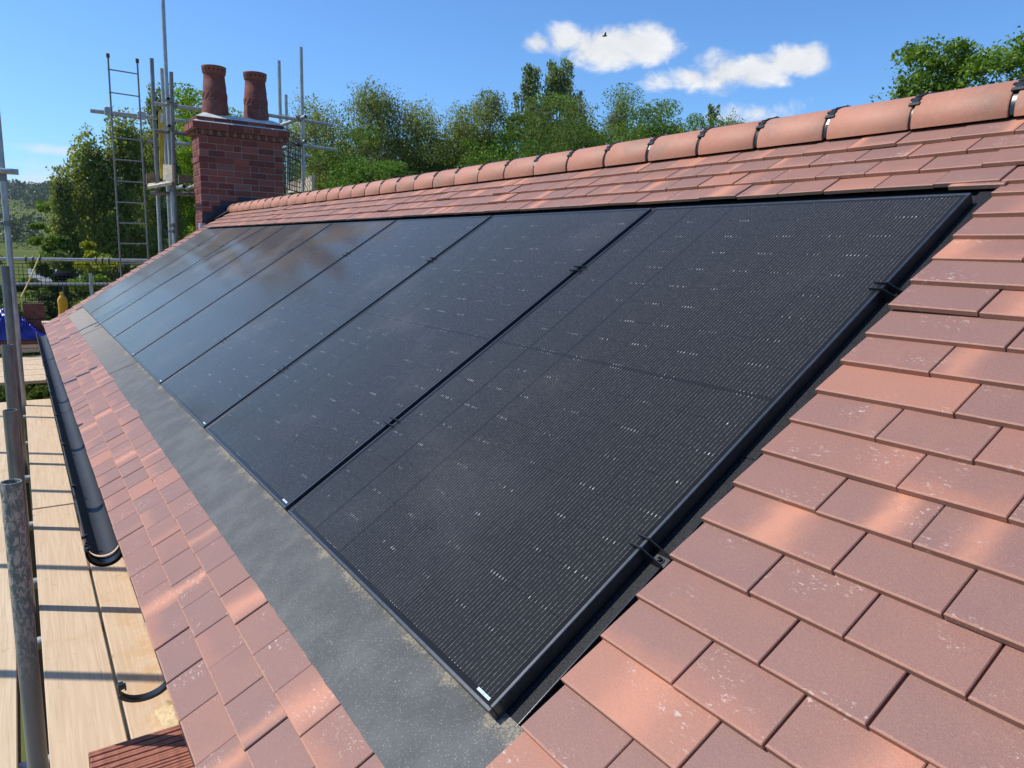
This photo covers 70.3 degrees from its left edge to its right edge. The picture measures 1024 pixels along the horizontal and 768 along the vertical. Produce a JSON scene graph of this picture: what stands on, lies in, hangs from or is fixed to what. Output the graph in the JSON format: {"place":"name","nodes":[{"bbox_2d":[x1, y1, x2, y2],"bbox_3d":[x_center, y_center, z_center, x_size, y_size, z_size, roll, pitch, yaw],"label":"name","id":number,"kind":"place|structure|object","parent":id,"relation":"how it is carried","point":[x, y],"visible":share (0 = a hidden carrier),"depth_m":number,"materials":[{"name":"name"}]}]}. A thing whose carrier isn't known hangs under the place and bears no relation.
{"place":"outdoors","nodes":[
{"label":"outdoors","id":0,"kind":"place"},
{"bbox_2d":[27,269,79,307],"bbox_3d":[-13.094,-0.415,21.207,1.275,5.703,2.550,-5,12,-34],"label":"garden shed","id":1,"kind":"structure","parent":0,"point":[33,276],"depth_m":20.30,"materials":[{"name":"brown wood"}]},
{"bbox_2d":[57,292,67,314],"bbox_3d":[-5.988,-1.031,9.696,0.119,0.385,0.085,-5,12,-34],"label":"plastic bottle","id":2,"kind":"object","parent":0,"point":[62,301],"visible":0.71,"depth_m":9.66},
{"bbox_2d":[0,199,165,761],"bbox_3d":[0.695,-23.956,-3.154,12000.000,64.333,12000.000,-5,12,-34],"label":"ground","id":3,"kind":"structure","parent":0,"point":[19,251],"depth_m":273.52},
{"bbox_2d":[0,255,32,397],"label":"shrub","id":4,"kind":"object","parent":3,"relation":"on","point":[2,303],"visible":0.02,"depth_m":17.25,"materials":[{"name":"green plant"}]},
{"bbox_2d":[0,297,47,401],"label":"shrub","id":5,"kind":"object","parent":3,"relation":"on","point":[23,354],"visible":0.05,"depth_m":14.80,"materials":[{"name":"green plant"}]},
{"bbox_2d":[0,384,53,411],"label":"shrub","id":6,"kind":"object","parent":3,"relation":"on","point":[36,394],"visible":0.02,"depth_m":11.22,"materials":[{"name":"green plant"}]},
{"bbox_2d":[0,277,55,389],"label":"shrub","id":7,"kind":"object","parent":3,"relation":"on","point":[45,297],"visible":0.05,"depth_m":18.16,"materials":[{"name":"green plant"}]},
{"bbox_2d":[0,179,101,248],"bbox_3d":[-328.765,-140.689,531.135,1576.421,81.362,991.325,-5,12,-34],"label":"woodland","id":8,"kind":"object","parent":3,"relation":"on","point":[27,192],"visible":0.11,"depth_m":572.24,"materials":[{"name":"plant"}]},
{"bbox_2d":[18,233,88,316],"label":"leafy tree","id":9,"kind":"object","parent":3,"relation":"on","point":[49,247],"visible":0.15,"depth_m":18.94,"materials":[{"name":"green plant"}]},
{"bbox_2d":[19,286,89,499],"bbox_3d":[-10.731,0.420,17.324,2.618,5.578,2.783,-5,12,-34],"label":"shrub","id":10,"kind":"object","parent":3,"relation":"on","point":[43,387],"visible":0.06,"depth_m":16.75,"materials":[{"name":"green plant"}]},
{"bbox_2d":[27,199,85,266],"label":"leafy tree","id":11,"kind":"object","parent":3,"relation":"on","point":[40,207],"visible":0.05,"depth_m":29.74,"materials":[{"name":"green plant"}]},
{"bbox_2d":[52,272,71,295],"bbox_3d":[-10.716,0.219,17.698,0.410,5.837,0.410,-5,12,-34],"label":"parasol","id":12,"kind":"object","parent":3,"relation":"on","point":[64,275],"visible":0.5,"depth_m":17.07,"materials":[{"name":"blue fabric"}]},
{"bbox_2d":[37,166,95,272],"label":"birch tree","id":13,"kind":"object","parent":3,"relation":"on","point":[60,226],"visible":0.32,"depth_m":23.11,"materials":[{"name":"green plant"}]},
{"bbox_2d":[0,115,149,767],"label":"scaffold","id":14,"kind":"object","parent":3,"relation":"on","point":[16,502],"visible":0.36,"depth_m":3.19,"materials":[{"name":"metal"}]},
{"bbox_2d":[0,402,8,481],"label":"scaffold board","id":15,"kind":"object","parent":14,"relation":"on","point":[4,475],"visible":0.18,"depth_m":5.83,"materials":[{"name":"brown wood"}]},
{"bbox_2d":[0,496,17,767],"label":"scaffold board","id":16,"kind":"object","parent":14,"relation":"on","point":[8,713],"depth_m":2.84,"materials":[{"name":"brown wood"}]},
{"bbox_2d":[0,348,39,353],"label":"scaffold board","id":17,"kind":"object","parent":14,"relation":"on","point":[25,350],"depth_m":10.66,"materials":[{"name":"brown wood"}]},
{"bbox_2d":[0,344,38,348],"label":"scaffold board","id":18,"kind":"object","parent":17,"relation":"on","point":[29,345],"depth_m":10.65,"materials":[{"name":"brown wood"}]},
{"bbox_2d":[0,340,37,344],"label":"scaffold board","id":19,"kind":"object","parent":18,"relation":"on","point":[24,342],"depth_m":10.62,"materials":[{"name":"wood"}]},
{"bbox_2d":[0,308,45,340],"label":"tarpaulin","id":20,"kind":"object","parent":19,"relation":"on","point":[29,330],"visible":0.58,"depth_m":10.61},
{"bbox_3d":[-7.204,-0.632,11.029,0.311,0.261,0.265,-5,12,-34],"label":"timber crate","id":21,"kind":"object","parent":20,"relation":"on","visible":0},
{"bbox_2d":[26,319,34,325],"bbox_3d":[-7.251,-0.869,10.945,0.127,0.227,0.228,-5,12,-34],"label":"tile pack","id":22,"kind":"object","parent":21,"relation":"on","point":[32,321],"visible":0.27,"depth_m":10.85,"materials":[{"name":"ceramic"}]},
{"bbox_2d":[23,303,34,318],"bbox_3d":[-7.244,-1.099,10.903,0.127,0.227,0.228,-5,12,-34],"label":"tile pack","id":23,"kind":"object","parent":22,"relation":"on","point":[28,310],"visible":0.93,"depth_m":10.81,"materials":[{"name":"ceramic"}]},
{"bbox_2d":[35,319,45,333],"bbox_3d":[-7.139,-0.879,11.020,0.127,0.227,0.228,-5,12,-34],"label":"tile pack","id":24,"kind":"object","parent":21,"relation":"on","point":[39,325],"visible":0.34,"depth_m":10.92,"materials":[{"name":"ceramic"}]},
{"bbox_2d":[34,303,44,318],"bbox_3d":[-7.132,-1.109,10.978,0.127,0.227,0.228,-5,12,-34],"label":"tile pack","id":25,"kind":"object","parent":24,"relation":"on","point":[39,309],"visible":1,"depth_m":10.89,"materials":[{"name":"ceramic"}]},
{"bbox_2d":[0,371,44,376],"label":"scaffold board","id":26,"kind":"object","parent":14,"relation":"on","point":[31,373],"depth_m":9.20,"materials":[{"name":"brown wood"}]},
{"bbox_2d":[0,377,46,385],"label":"scaffold board","id":27,"kind":"object","parent":14,"relation":"on","point":[34,380],"depth_m":8.77,"materials":[{"name":"brown wood"}]},
{"bbox_2d":[20,258,38,311],"bbox_3d":[-7.257,-1.455,10.961,0.130,0.872,0.446,0,10,-10],"label":"cord","id":28,"kind":"object","parent":14,"relation":"hanging from","point":[27,284],"visible":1,"depth_m":10.89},
{"bbox_2d":[26,399,73,509],"bbox_3d":[-3.986,0.491,6.195,0.225,0.040,3.770,-5,12,-34],"label":"scaffold board","id":29,"kind":"object","parent":14,"relation":"on","point":[50,485],"visible":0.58,"depth_m":5.62,"materials":[{"name":"brown wood"}]},
{"bbox_2d":[4,255,118,326],"bbox_3d":[-7.019,-1.430,11.425,1.508,1.146,0.093,-5,12,-34],"label":"guard","id":30,"kind":"object","parent":14,"relation":"attached to","point":[66,282],"visible":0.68,"depth_m":11.33,"materials":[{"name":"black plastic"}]},
{"bbox_2d":[33,504,126,767],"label":"scaffold board","id":31,"kind":"object","parent":14,"relation":"on","point":[84,715],"visible":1,"depth_m":3.02,"materials":[{"name":"brown wood"}]},
{"bbox_2d":[88,725,179,767],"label":"roof tile","id":32,"kind":"object","parent":31,"relation":"on","point":[131,740],"visible":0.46,"depth_m":2.24,"materials":[{"name":"red ceramic"}]},
{"bbox_2d":[89,727,180,765],"bbox_3d":[-1.157,1.181,2.257,0.260,0.165,0.012,-5,11,-34],"label":"roof tile","id":33,"kind":"object","parent":31,"relation":"on","point":[134,742],"visible":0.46,"depth_m":2.23,"materials":[{"name":"red ceramic"}]},
{"bbox_2d":[90,730,181,759],"bbox_3d":[-1.145,1.183,2.244,0.260,0.165,0.012,-5,13,-34],"label":"roof tile","id":34,"kind":"object","parent":31,"relation":"on","point":[137,744],"visible":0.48,"depth_m":2.23,"materials":[{"name":"red ceramic"}]},
{"bbox_2d":[90,732,182,762],"bbox_3d":[-1.140,1.185,2.235,0.260,0.165,0.012,-5,12,-33],"label":"roof tile","id":35,"kind":"object","parent":31,"relation":"on","point":[133,748],"visible":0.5,"depth_m":2.21,"materials":[{"name":"red ceramic"}]},
{"bbox_2d":[90,735,182,765],"bbox_3d":[-1.132,1.188,2.221,0.260,0.165,0.012,-5,13,-34],"label":"roof tile","id":36,"kind":"object","parent":31,"relation":"on","point":[139,749],"visible":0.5,"depth_m":2.20,"materials":[{"name":"red ceramic"}]},
{"bbox_2d":[90,737,183,767],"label":"roof tile","id":37,"kind":"object","parent":31,"relation":"on","point":[135,753],"visible":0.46,"depth_m":2.19,"materials":[{"name":"red ceramic"}]},
{"bbox_2d":[98,740,184,767],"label":"roof tile","id":38,"kind":"object","parent":31,"relation":"on","point":[105,766],"visible":0.2,"depth_m":2.18,"materials":[{"name":"red ceramic"}]},
{"bbox_2d":[106,742,185,767],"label":"roof tile","id":39,"kind":"object","parent":31,"relation":"on","point":[146,755],"visible":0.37,"depth_m":2.18,"materials":[{"name":"red ceramic"}]},
{"bbox_2d":[116,745,186,767],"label":"roof tile","id":40,"kind":"object","parent":31,"relation":"on","point":[153,756],"visible":0.2,"depth_m":2.17,"materials":[{"name":"red ceramic"}]},
{"bbox_2d":[124,747,187,767],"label":"roof tile","id":41,"kind":"object","parent":31,"relation":"on","point":[154,758],"visible":0.2,"depth_m":2.17,"materials":[{"name":"red ceramic"}]},
{"bbox_2d":[131,749,188,767],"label":"roof tile","id":42,"kind":"object","parent":31,"relation":"on","point":[162,758],"visible":0.23,"depth_m":2.17,"materials":[{"name":"red ceramic"}]},
{"bbox_2d":[142,752,189,767],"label":"roof tile","id":43,"kind":"object","parent":31,"relation":"on","point":[169,760],"visible":0.25,"depth_m":2.16,"materials":[{"name":"red ceramic"}]},
{"bbox_2d":[152,755,190,767],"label":"roof tile","id":44,"kind":"object","parent":31,"relation":"on","point":[173,762],"visible":0.25,"depth_m":2.15,"materials":[{"name":"red ceramic"}]},
{"bbox_2d":[77,512,170,739],"bbox_3d":[-1.039,1.279,2.308,0.225,0.038,7.002,-5,12,-34],"label":"scaffold board","id":45,"kind":"object","parent":14,"relation":"on","point":[137,669],"visible":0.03,"depth_m":3.07,"materials":[{"name":"brown wood"}]},
{"bbox_2d":[155,700,178,728],"bbox_3d":[-1.077,1.206,2.402,0.117,0.067,0.625,-5,12,-34],"label":"mortar heap","id":46,"kind":"object","parent":45,"relation":"on","point":[165,714],"visible":0.24,"depth_m":2.58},
{"bbox_2d":[50,122,135,293],"bbox_3d":[-14.033,-3.460,24.723,3.053,10.399,2.988,-5,12,-34],"label":"birch tree","id":47,"kind":"object","parent":3,"relation":"on","point":[92,163],"visible":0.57,"depth_m":24.09,"materials":[{"name":"green plant"}]},
{"bbox_2d":[69,240,117,303],"bbox_3d":[-9.780,-0.120,17.549,1.645,6.613,1.573,-5,12,-34],"label":"shrub","id":48,"kind":"object","parent":3,"relation":"on","point":[86,245],"visible":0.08,"depth_m":16.92,"materials":[{"name":"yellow plant"}]},
{"bbox_2d":[76,253,141,290],"bbox_3d":[-10.045,-0.247,19.113,2.093,6.296,1.513,-5,12,-34],"label":"shrub","id":49,"kind":"object","parent":3,"relation":"on","point":[103,255],"visible":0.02,"depth_m":18.37,"materials":[{"name":"green plant"}]},
{"bbox_2d":[85,105,168,286],"bbox_3d":[-13.753,-4.044,25.751,3.931,11.199,3.864,-5,12,-34],"label":"birch tree","id":50,"kind":"object","parent":3,"relation":"on","point":[131,171],"visible":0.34,"depth_m":25.09,"materials":[{"name":"green plant"}]},
{"bbox_2d":[119,127,166,265],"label":"birch tree","id":51,"kind":"object","parent":3,"relation":"on","point":[144,131],"visible":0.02,"depth_m":28.86,"materials":[{"name":"green plant"}]},
{"bbox_2d":[132,82,192,257],"bbox_3d":[-12.950,-4.782,27.015,2.836,12.251,2.558,10,13,38],"label":"birch tree","id":52,"kind":"object","parent":3,"relation":"on","point":[182,227],"visible":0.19,"depth_m":26.35,"materials":[{"name":"green plant"}]},
{"bbox_2d":[174,94,197,236],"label":"birch tree","id":53,"kind":"object","parent":3,"relation":"on","point":[185,113],"visible":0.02,"depth_m":33.92,"materials":[{"name":"green plant"}]},
{"bbox_2d":[90,0,336,252],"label":"scaffold","id":54,"kind":"object","parent":3,"relation":"on","point":[167,104],"visible":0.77,"depth_m":10.69,"materials":[{"name":"metal"}]},
{"bbox_2d":[106,53,148,277],"bbox_3d":[-5.432,-1.078,10.560,0.412,6.741,0.976,-4,12,-29],"label":"ladder","id":55,"kind":"object","parent":54,"relation":"attached to","point":[112,115],"visible":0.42,"depth_m":9.94,"materials":[{"name":"steel"},{"name":"rubber"}]},
{"bbox_2d":[146,173,154,183],"bbox_3d":[-5.339,-3.050,10.804,0.182,0.181,0.038,-5,12,-34],"label":"toe board","id":56,"kind":"object","parent":54,"relation":"attached to","point":[150,177],"visible":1,"depth_m":10.77,"materials":[{"name":"brown wood"}]},
{"bbox_2d":[147,181,171,188],"bbox_3d":[-5.119,-2.914,10.590,0.348,0.168,0.966,-3,11,-24],"label":"platform plank","id":57,"kind":"object","parent":54,"relation":"on","point":[159,184],"visible":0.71,"depth_m":10.44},
{"bbox_2d":[159,109,163,177],"bbox_3d":[-5.063,-3.474,10.523,0.094,0.975,0.030,-5,12,-34],"label":"yellow sheet","id":58,"kind":"object","parent":54,"relation":"attached to","point":[161,139],"visible":0.9,"depth_m":10.51,"materials":[{"name":"plastic"}]},
{"bbox_2d":[163,164,174,181],"bbox_3d":[-4.801,-2.948,10.172,0.183,0.238,0.051,6,11,22],"label":"toe board","id":59,"kind":"object","parent":54,"relation":"attached to","point":[168,172],"visible":1,"depth_m":10.15,"materials":[{"name":"brown wood"}]},
{"bbox_2d":[178,175,192,182],"bbox_3d":[-5.083,-3.189,11.320,0.203,0.130,0.038,-5,12,-34],"label":"toe board","id":60,"kind":"object","parent":54,"relation":"attached to","point":[184,178],"visible":1,"depth_m":11.30,"materials":[{"name":"brown wood"}]},
{"bbox_2d":[282,128,300,192],"bbox_3d":[-3.332,-3.366,10.985,0.019,0.879,0.878,2,10,2],"label":"guard","id":61,"kind":"object","parent":54,"relation":"attached to","point":[288,167],"visible":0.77,"depth_m":11.04,"materials":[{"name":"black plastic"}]},
{"bbox_2d":[285,175,314,192],"bbox_3d":[-3.401,-3.187,11.621,0.069,0.241,1.153,-6,13,-36],"label":"toe board","id":62,"kind":"object","parent":54,"relation":"attached to","point":[309,183],"visible":0.64,"depth_m":11.35,"materials":[{"name":"brown wood"}]},
{"bbox_2d":[145,82,301,241],"bbox_3d":[-12.394,-5.744,30.791,7.377,12.845,5.965,-5,12,-34],"label":"maple tree","id":63,"kind":"object","parent":3,"relation":"on","point":[185,155],"visible":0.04,"depth_m":28.79,"materials":[{"name":"green plant"}]},
{"bbox_2d":[282,90,369,194],"bbox_3d":[-10.356,-7.480,37.365,8.427,14.055,9.769,-5,12,-34],"label":"birch tree","id":64,"kind":"object","parent":3,"relation":"on","point":[316,133],"visible":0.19,"depth_m":35.50,"materials":[{"name":"green plant"}]},
{"bbox_2d":[297,159,385,192],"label":"leafy tree","id":65,"kind":"object","parent":3,"relation":"on","point":[371,175],"visible":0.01,"depth_m":33.40,"materials":[{"name":"green plant"}]},
{"bbox_2d":[289,129,410,193],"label":"leafy tree","id":66,"kind":"object","parent":3,"relation":"on","point":[354,151],"visible":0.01,"depth_m":51.42,"materials":[{"name":"green plant"}]},
{"bbox_2d":[324,155,398,188],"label":"maple tree","id":67,"kind":"object","parent":3,"relation":"on","point":[378,166],"visible":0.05,"depth_m":29.63,"materials":[{"name":"green plant"}]},
{"bbox_2d":[306,122,422,190],"bbox_3d":[-6.532,-6.018,34.487,8.403,12.425,7.621,7,12,28],"label":"maple tree","id":68,"kind":"object","parent":3,"relation":"on","point":[348,173],"visible":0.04,"depth_m":33.09,"materials":[{"name":"green plant"}]},
{"bbox_2d":[335,74,435,180],"bbox_3d":[-6.751,-7.708,37.042,8.495,14.832,8.299,-5,12,-34],"label":"birch tree","id":69,"kind":"object","parent":3,"relation":"on","point":[378,107],"visible":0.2,"depth_m":35.66,"materials":[{"name":"green plant"}]},
{"bbox_2d":[383,94,456,177],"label":"birch tree","id":70,"kind":"object","parent":3,"relation":"on","point":[415,128],"visible":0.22,"depth_m":36.58,"materials":[{"name":"green plant"}]},
{"bbox_2d":[387,142,460,177],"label":"leafy tree","id":71,"kind":"object","parent":3,"relation":"on","point":[423,154],"visible":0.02,"depth_m":34.86,"materials":[{"name":"green plant"}]},
{"bbox_2d":[418,98,498,171],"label":"birch tree","id":72,"kind":"object","parent":3,"relation":"on","point":[459,136],"visible":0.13,"depth_m":36.78,"materials":[{"name":"green plant"}]},
{"bbox_2d":[460,87,514,167],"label":"birch tree","id":73,"kind":"object","parent":3,"relation":"on","point":[493,104],"visible":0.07,"depth_m":37.87,"materials":[{"name":"green plant"}]},
{"bbox_2d":[449,130,542,169],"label":"leafy tree","id":74,"kind":"object","parent":3,"relation":"on","point":[469,160],"visible":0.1,"depth_m":35.57,"materials":[{"name":"green plant"}]},
{"bbox_2d":[36,64,1023,767],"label":"house","id":75,"kind":"structure","parent":3,"relation":"on","point":[836,580],"depth_m":1.47,"materials":[{"name":"ceramic"}]},
{"bbox_2d":[82,228,225,313],"bbox_3d":[-4.271,-1.372,8.655,1.462,0.992,1.134,-5,12,-34],"label":"solar panel","id":76,"kind":"object","parent":75,"relation":"attached to","point":[137,277],"visible":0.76,"depth_m":8.61,"materials":[{"name":"black glass"}]},
{"bbox_2d":[90,227,251,323],"bbox_3d":[-3.623,-1.182,7.710,1.462,0.992,1.134,-5,12,-34],"label":"solar panel","id":77,"kind":"object","parent":75,"relation":"attached to","point":[132,295],"visible":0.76,"depth_m":7.66,"materials":[{"name":"black glass"}]},
{"bbox_2d":[100,225,285,337],"bbox_3d":[-2.975,-0.993,6.764,1.462,0.992,1.134,-5,12,-34],"label":"solar panel","id":78,"kind":"object","parent":75,"relation":"attached to","point":[126,318],"visible":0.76,"depth_m":6.70,"materials":[{"name":"black glass"}]},
{"bbox_2d":[114,223,331,356],"bbox_3d":[-2.327,-0.804,5.818,1.462,0.992,1.134,-5,12,-34],"label":"solar panel","id":79,"kind":"object","parent":75,"relation":"attached to","point":[148,330],"visible":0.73,"depth_m":5.75,"materials":[{"name":"black glass"}]},
{"bbox_2d":[133,220,395,383],"bbox_3d":[-1.679,-0.614,4.872,1.462,0.992,1.134,-5,12,-34],"label":"solar panel","id":80,"kind":"object","parent":75,"relation":"attached to","point":[180,347],"visible":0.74,"depth_m":4.79,"materials":[{"name":"black glass"}]},
{"bbox_2d":[160,216,491,428],"bbox_3d":[-1.031,-0.425,3.926,1.462,0.992,1.134,-5,12,-34],"label":"solar panel","id":81,"kind":"object","parent":75,"relation":"attached to","point":[210,386],"visible":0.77,"depth_m":3.82,"materials":[{"name":"black glass"}]},
{"bbox_2d":[205,208,651,514],"bbox_3d":[-0.383,-0.235,2.981,1.462,0.992,1.134,-5,12,-34],"label":"solar panel","id":82,"kind":"object","parent":75,"relation":"attached to","point":[294,433],"visible":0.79,"depth_m":2.84,"materials":[{"name":"black glass"}]},
{"bbox_2d":[288,193,972,720],"bbox_3d":[0.265,-0.046,2.035,1.462,0.992,1.134,-5,12,-34],"label":"solar panel","id":83,"kind":"object","parent":75,"relation":"attached to","point":[478,523],"visible":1,"depth_m":1.83,"materials":[{"name":"black glass"}]},
{"bbox_2d":[629,533,671,569],"bbox_3d":[0.266,0.322,1.401,0.046,0.050,0.072,-5,12,-34],"label":"panel clamp","id":84,"kind":"object","parent":75,"relation":"attached to","point":[661,559],"visible":1,"depth_m":1.39,"materials":[{"name":"black metal"}]},
{"bbox_2d":[868,282,902,302],"bbox_3d":[0.888,-0.216,1.719,0.046,0.050,0.072,-5,12,-34],"label":"panel clamp","id":85,"kind":"object","parent":75,"relation":"attached to","point":[892,293],"visible":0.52,"depth_m":1.72,"materials":[{"name":"black metal"}]},
{"bbox_2d":[499,112,560,156],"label":"leafy tree","id":86,"kind":"object","parent":3,"relation":"on","point":[523,131],"visible":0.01,"depth_m":50.48,"materials":[{"name":"green plant"}]},
{"bbox_2d":[503,63,561,156],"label":"poplar tree","id":87,"kind":"object","parent":3,"relation":"on","point":[530,88],"visible":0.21,"depth_m":61.71,"materials":[{"name":"green plant"}]},
{"bbox_2d":[477,91,618,161],"bbox_3d":[1.262,-8.206,41.121,9.376,14.844,13.012,-5,12,-34],"label":"leafy tree","id":88,"kind":"object","parent":3,"relation":"on","point":[571,137],"visible":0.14,"depth_m":37.75,"materials":[{"name":"green plant"}]},
{"bbox_2d":[519,131,576,153],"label":"leafy tree","id":89,"kind":"object","parent":3,"relation":"on","point":[545,138],"visible":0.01,"depth_m":37.81,"materials":[{"name":"green plant"}]},
{"bbox_2d":[535,57,588,137],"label":"poplar tree","id":90,"kind":"object","parent":3,"relation":"on","point":[557,82],"visible":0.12,"depth_m":63.31,"materials":[{"name":"green plant"}]},
{"bbox_2d":[546,90,600,153],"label":"birch tree","id":91,"kind":"object","parent":3,"relation":"on","point":[580,109],"visible":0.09,"depth_m":42.85,"materials":[{"name":"green plant"}]},
{"bbox_2d":[563,112,625,149],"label":"leafy tree","id":92,"kind":"object","parent":3,"relation":"on","point":[587,125],"visible":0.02,"depth_m":40.62,"materials":[{"name":"green plant"}]},
{"bbox_2d":[601,83,642,141],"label":"birch tree","id":93,"kind":"object","parent":3,"relation":"on","point":[616,119],"visible":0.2,"depth_m":47.95,"materials":[{"name":"green plant"}]},
{"bbox_2d":[588,102,678,147],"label":"leafy tree","id":94,"kind":"object","parent":3,"relation":"on","point":[648,111],"visible":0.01,"depth_m":44.63,"materials":[{"name":"green plant"}]},
{"bbox_2d":[601,83,690,143],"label":"leafy tree","id":95,"kind":"object","parent":3,"relation":"on","point":[654,131],"visible":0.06,"depth_m":45.14,"materials":[{"name":"green plant"}]},
{"bbox_2d":[605,116,686,144],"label":"leafy tree","id":96,"kind":"object","parent":3,"relation":"on","point":[650,126],"depth_m":51.15,"materials":[{"name":"green plant"}]},
{"bbox_2d":[672,113,709,133],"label":"leafy tree","id":97,"kind":"object","parent":3,"relation":"on","point":[696,125],"visible":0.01,"depth_m":45.60,"materials":[{"name":"green plant"}]},
{"bbox_2d":[705,103,723,126],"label":"conifer tree","id":98,"kind":"object","parent":3,"relation":"on","point":[711,113],"visible":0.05,"depth_m":70.18,"materials":[{"name":"green plant"}]},
{"bbox_2d":[694,118,743,130],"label":"leafy tree","id":99,"kind":"object","parent":3,"relation":"on","point":[711,122],"depth_m":49.93,"materials":[{"name":"green plant"}]},
{"bbox_2d":[889,36,981,99],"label":"ash tree","id":100,"kind":"object","parent":3,"relation":"on","point":[937,62],"visible":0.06,"depth_m":21.04,"materials":[{"name":"green plant"}]},
{"bbox_2d":[870,26,1023,101],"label":"ash tree","id":101,"kind":"object","parent":3,"relation":"on","point":[980,68],"visible":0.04,"depth_m":20.38,"materials":[{"name":"green plant"}]},
{"bbox_2d":[976,35,1023,77],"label":"ash tree","id":102,"kind":"object","parent":3,"relation":"on","point":[1019,62],"visible":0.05,"depth_m":20.74,"materials":[{"name":"green plant"}]},
{"bbox_2d":[67,274,105,308],"bbox_3d":[-9.097,0.545,15.966,1.116,5.902,1.099,4,10,12],"label":"shrub","id":103,"kind":"object","parent":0,"point":[99,279],"visible":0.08,"depth_m":15.37,"materials":[{"name":"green plant"}]},
{"bbox_2d":[0,0,1023,184],"label":"sky","id":104,"kind":"structure","parent":0,"point":[759,59],"materials":[{"name":"blue"}]},
{"bbox_2d":[712,108,748,125],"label":"birch tree","id":105,"kind":"object","parent":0,"point":[729,121],"visible":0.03,"depth_m":51.86,"materials":[{"name":"green plant"}]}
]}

